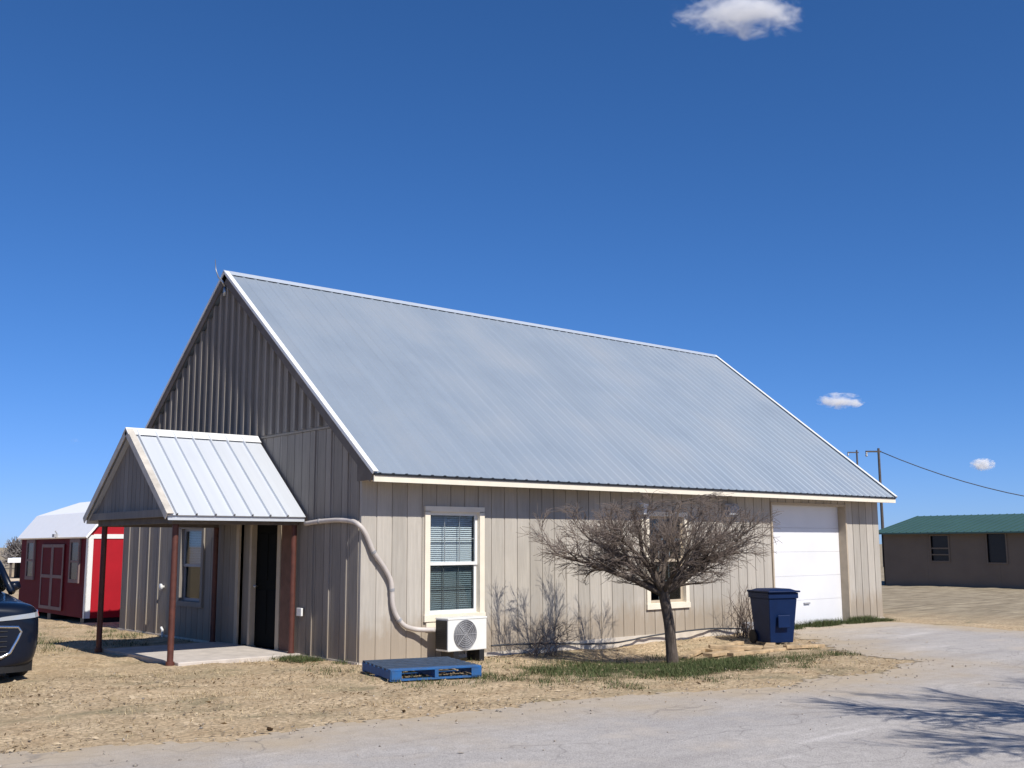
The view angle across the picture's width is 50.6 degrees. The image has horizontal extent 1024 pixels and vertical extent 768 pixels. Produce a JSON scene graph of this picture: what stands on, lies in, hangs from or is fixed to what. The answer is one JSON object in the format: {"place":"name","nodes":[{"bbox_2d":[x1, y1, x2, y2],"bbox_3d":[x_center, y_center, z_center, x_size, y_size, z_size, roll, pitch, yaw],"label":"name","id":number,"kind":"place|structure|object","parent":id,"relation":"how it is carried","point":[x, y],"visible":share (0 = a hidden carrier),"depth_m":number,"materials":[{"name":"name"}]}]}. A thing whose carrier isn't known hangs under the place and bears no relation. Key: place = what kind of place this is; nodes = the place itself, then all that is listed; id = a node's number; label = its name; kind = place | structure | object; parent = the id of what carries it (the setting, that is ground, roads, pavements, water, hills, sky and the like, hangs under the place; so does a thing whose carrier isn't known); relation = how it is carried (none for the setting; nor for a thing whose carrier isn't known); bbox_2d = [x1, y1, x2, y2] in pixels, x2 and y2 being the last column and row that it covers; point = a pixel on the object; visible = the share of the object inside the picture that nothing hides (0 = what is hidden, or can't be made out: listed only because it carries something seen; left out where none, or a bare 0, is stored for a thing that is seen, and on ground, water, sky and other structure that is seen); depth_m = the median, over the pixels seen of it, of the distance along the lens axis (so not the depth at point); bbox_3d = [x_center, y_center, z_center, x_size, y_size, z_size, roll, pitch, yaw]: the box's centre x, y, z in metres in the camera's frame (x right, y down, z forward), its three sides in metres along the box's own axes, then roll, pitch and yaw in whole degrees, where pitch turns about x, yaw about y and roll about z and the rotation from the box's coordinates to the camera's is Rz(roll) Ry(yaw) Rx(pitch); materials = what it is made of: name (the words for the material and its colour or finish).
{"place":"outdoors","nodes":[
{"label":"outdoors","id":0,"kind":"place"},
{"bbox_2d":[104,642,299,665],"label":"pavement","id":1,"kind":"structure","parent":0,"point":[187,654],"depth_m":16.43,"materials":[{"name":"concrete"}]},
{"bbox_2d":[37,617,899,690],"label":"green grass","id":2,"kind":"structure","parent":0,"point":[703,666],"depth_m":14.91,"materials":[{"name":"green plant"}]},
{"bbox_2d":[0,622,1023,767],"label":"road","id":3,"kind":"structure","parent":0,"point":[945,714],"depth_m":9.68,"materials":[{"name":"grey asphalt"}]},
{"bbox_2d":[0,544,1023,753],"bbox_3d":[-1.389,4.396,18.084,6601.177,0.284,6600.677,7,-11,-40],"label":"ground","id":4,"kind":"structure","parent":0,"point":[998,608],"depth_m":13.02,"materials":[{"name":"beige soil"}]},
{"bbox_2d":[0,536,21,566],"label":"tree","id":5,"kind":"object","parent":4,"relation":"on","point":[14,549],"visible":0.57,"depth_m":86.09,"materials":[{"name":"grey wood"}]},
{"bbox_2d":[8,558,20,577],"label":"carport","id":6,"kind":"object","parent":4,"relation":"on","point":[17,561],"visible":0.15,"depth_m":58.46,"materials":[{"name":"white wood"}]},
{"bbox_2d":[0,560,38,676],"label":"parked car","id":7,"kind":"object","parent":4,"relation":"on","point":[18,630],"visible":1,"depth_m":13.36,"materials":[{"name":"blue paint"}]},
{"bbox_2d":[17,502,123,622],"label":"garden shed","id":8,"kind":"structure","parent":4,"relation":"on","point":[60,563],"depth_m":25.41,"materials":[{"name":"red paint"}]},
{"bbox_2d":[24,540,35,579],"bbox_3d":[-12.270,4.475,27.628,0.039,1.000,0.710,7,-11,-39],"label":"window","id":9,"kind":"structure","parent":8,"relation":"in","point":[31,544],"depth_m":27.61,"materials":[{"name":"glass"}]},
{"bbox_2d":[38,544,52,608],"bbox_3d":[-11.366,4.693,26.467,0.044,1.540,0.860,7,-11,-39],"label":"door","id":10,"kind":"structure","parent":8,"relation":"in","point":[46,557],"depth_m":26.48,"materials":[{"name":"red paint"}]},
{"bbox_2d":[49,544,65,610],"bbox_3d":[-10.817,4.592,25.800,0.044,1.540,0.860,7,-11,-39],"label":"door","id":11,"kind":"structure","parent":8,"relation":"in","point":[58,552],"depth_m":25.76,"materials":[{"name":"red paint"}]},
{"bbox_2d":[68,539,81,582],"bbox_3d":[-10.065,4.067,24.940,0.039,1.000,0.710,7,-11,-39],"label":"window","id":12,"kind":"structure","parent":8,"relation":"in","point":[75,544],"depth_m":24.92,"materials":[{"name":"glass"}]},
{"bbox_2d":[362,656,481,681],"bbox_3d":[-1.184,3.683,14.044,1.200,0.140,1.272,3,-9,-23],"label":"pallet","id":13,"kind":"object","parent":4,"relation":"on","point":[388,669],"visible":0.98,"depth_m":13.76,"materials":[{"name":"blue paint"}]},
{"bbox_2d":[435,615,486,660],"bbox_3d":[-0.746,3.761,15.932,0.743,0.667,0.333,7,-11,-40],"label":"air conditioner","id":14,"kind":"object","parent":4,"relation":"on","point":[455,635],"visible":0.98,"depth_m":15.79,"materials":[{"name":"white plastic"}]},
{"bbox_2d":[83,260,897,665],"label":"metal roof barn","id":15,"kind":"structure","parent":4,"relation":"on","point":[441,454],"depth_m":18.43,"materials":[{"name":"beige metal"}]},
{"bbox_2d":[176,528,205,607],"bbox_3d":[-5.731,3.268,19.567,0.192,1.468,1.060,7,-11,-40],"label":"window","id":16,"kind":"structure","parent":15,"relation":"in","point":[181,600],"depth_m":19.79,"materials":[{"name":"grey glass"}]},
{"bbox_2d":[253,525,277,647],"bbox_3d":[-3.934,3.230,17.454,0.112,1.968,0.876,7,-11,-40],"label":"door","id":17,"kind":"structure","parent":15,"relation":"in","point":[266,562],"depth_m":17.52,"materials":[{"name":"metal"}]},
{"bbox_2d":[304,518,435,631],"bbox_3d":[-2.235,2.779,15.755,2.111,1.661,0.928,-2,-9,13],"label":"insulated pipe","id":18,"kind":"object","parent":15,"relation":"attached to","point":[376,556],"visible":1,"depth_m":15.56,"materials":[{"name":"grey plastic"}]},
{"bbox_2d":[423,506,485,627],"bbox_3d":[-0.909,2.789,16.484,1.160,1.832,0.192,7,-11,-40],"label":"window","id":19,"kind":"structure","parent":15,"relation":"in","point":[448,545],"depth_m":16.57,"materials":[{"name":"grey glass"}]},
{"bbox_2d":[644,512,690,609],"bbox_3d":[2.774,3.177,19.585,1.160,1.717,0.142,7,-11,-40],"label":"window","id":20,"kind":"structure","parent":15,"relation":"in","point":[684,601],"depth_m":19.64,"materials":[{"name":"beige glass"}]},
{"bbox_2d":[772,505,842,623],"bbox_3d":[6.082,3.763,22.565,2.800,2.499,0.080,7,-11,-40],"label":"garage door","id":21,"kind":"structure","parent":15,"relation":"in","point":[805,532],"depth_m":22.68,"materials":[{"name":"paint"}]},
{"bbox_2d":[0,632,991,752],"bbox_3d":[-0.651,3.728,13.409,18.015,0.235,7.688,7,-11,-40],"label":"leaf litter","id":22,"kind":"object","parent":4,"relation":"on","point":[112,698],"visible":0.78,"depth_m":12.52,"materials":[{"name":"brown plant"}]},
{"bbox_2d":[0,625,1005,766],"bbox_3d":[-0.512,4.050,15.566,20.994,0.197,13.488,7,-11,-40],"label":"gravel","id":23,"kind":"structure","parent":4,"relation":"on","point":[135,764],"depth_m":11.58,"materials":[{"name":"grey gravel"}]},
{"bbox_2d":[503,616,591,656],"bbox_3d":[0.605,3.963,16.992,1.855,0.644,0.556,7,-11,-40],"label":"dead shrub","id":24,"kind":"object","parent":4,"relation":"on","point":[545,645],"visible":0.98,"depth_m":17.08,"materials":[{"name":"brown plant"}]},
{"bbox_2d":[491,628,746,646],"bbox_3d":[2.053,4.342,18.569,6.245,0.141,0.150,7,-11,-40],"label":"garden hose","id":25,"kind":"object","parent":4,"relation":"on","point":[494,645],"visible":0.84,"depth_m":18.10,"materials":[{"name":"black rubber"}]},
{"bbox_2d":[516,490,781,663],"bbox_3d":[2.076,2.924,16.014,3.374,2.710,3.109,7,-11,-40],"label":"bare tree","id":26,"kind":"object","parent":4,"relation":"on","point":[696,562],"visible":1,"depth_m":16.01,"materials":[{"name":"brown plant"}]},
{"bbox_2d":[678,648,705,659],"bbox_3d":[2.944,4.405,17.709,0.160,0.055,1.100,-8,-8,25],"label":"lumber board","id":27,"kind":"object","parent":4,"relation":"on","point":[693,652],"visible":0.79,"depth_m":17.60,"materials":[{"name":"beige wood"}]},
{"bbox_2d":[705,641,743,651],"bbox_3d":[3.650,4.497,18.573,0.140,0.055,1.200,-3,-6,37],"label":"lumber board","id":28,"kind":"object","parent":4,"relation":"on","point":[729,643],"visible":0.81,"depth_m":18.64,"materials":[{"name":"beige wood"}]},
{"bbox_2d":[703,649,748,656],"bbox_3d":[3.622,4.386,17.767,0.180,0.055,1.500,-8,-12,43],"label":"lumber board","id":29,"kind":"object","parent":4,"relation":"on","point":[717,653],"visible":0.46,"depth_m":17.36,"materials":[{"name":"beige wood"}]},
{"bbox_2d":[708,644,762,649],"bbox_3d":[3.704,4.352,17.909,0.900,0.056,0.140,3,-6,-2],"label":"lumber board","id":30,"kind":"object","parent":4,"relation":"on","point":[729,647],"visible":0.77,"depth_m":17.84,"materials":[{"name":"beige wood"}]},
{"bbox_2d":[724,583,753,637],"bbox_3d":[4.384,4.202,20.089,1.509,1.027,0.575,7,-11,-40],"label":"dead shrub","id":31,"kind":"object","parent":4,"relation":"on","point":[744,625],"visible":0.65,"depth_m":20.04,"materials":[{"name":"brown plant"}]},
{"bbox_2d":[727,647,791,656],"bbox_3d":[3.985,4.301,17.429,1.300,0.055,0.150,4,-12,-32],"label":"lumber board","id":32,"kind":"object","parent":4,"relation":"on","point":[741,653],"visible":0.87,"depth_m":17.32,"materials":[{"name":"beige wood"}]},
{"bbox_2d":[763,643,775,648],"bbox_3d":[4.333,4.417,18.245,0.160,0.055,1.100,-3,-10,15],"label":"lumber board","id":33,"kind":"object","parent":4,"relation":"on","point":[769,645],"visible":0.77,"depth_m":18.09,"materials":[{"name":"beige wood"}]},
{"bbox_2d":[747,588,799,642],"bbox_3d":[4.612,4.102,19.176,0.640,0.964,0.827,3,-9,-18],"label":"wheeled bin","id":34,"kind":"object","parent":4,"relation":"on","point":[773,612],"visible":1,"depth_m":18.91,"materials":[{"name":"blue plastic"}]},
{"bbox_2d":[783,644,824,648],"bbox_3d":[4.793,4.306,17.796,0.700,0.055,0.130,2,-12,-15],"label":"lumber board","id":35,"kind":"object","parent":4,"relation":"on","point":[804,646],"visible":0.99,"depth_m":17.73,"materials":[{"name":"beige wood"}]},
{"bbox_2d":[795,614,883,628],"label":"weeds","id":36,"kind":"object","parent":4,"relation":"on","point":[860,618],"visible":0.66,"depth_m":22.26,"materials":[{"name":"plant"}]},
{"bbox_2d":[847,450,858,464],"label":"utility pole","id":37,"kind":"object","parent":4,"relation":"on","point":[856,452],"visible":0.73,"depth_m":119.90,"materials":[{"name":"grey wood"}]},
{"bbox_2d":[865,448,883,566],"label":"utility pole","id":38,"kind":"object","parent":4,"relation":"on","point":[878,451],"visible":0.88,"depth_m":84.64,"materials":[{"name":"brown wood"}]},
{"bbox_2d":[882,452,1023,495],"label":"power line","id":39,"kind":"object","parent":38,"relation":"attached to","point":[951,477],"visible":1,"depth_m":84.34,"materials":[{"name":"metal"}]},
{"bbox_2d":[879,513,1023,588],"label":"green roof building","id":40,"kind":"structure","parent":4,"relation":"on","point":[981,551],"depth_m":43.85,"materials":[{"name":"metal"}]},
{"bbox_2d":[929,534,950,561],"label":"window","id":41,"kind":"structure","parent":40,"relation":"in","point":[940,544],"depth_m":44.12,"materials":[{"name":"black glass"}]},
{"bbox_2d":[985,533,1008,563],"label":"window","id":42,"kind":"structure","parent":40,"relation":"in","point":[997,547],"depth_m":42.35,"materials":[{"name":"black glass"}]},
{"bbox_2d":[0,0,1023,547],"label":"sky","id":43,"kind":"structure","parent":0,"point":[823,200],"materials":[{"name":"blue"}]}
]}

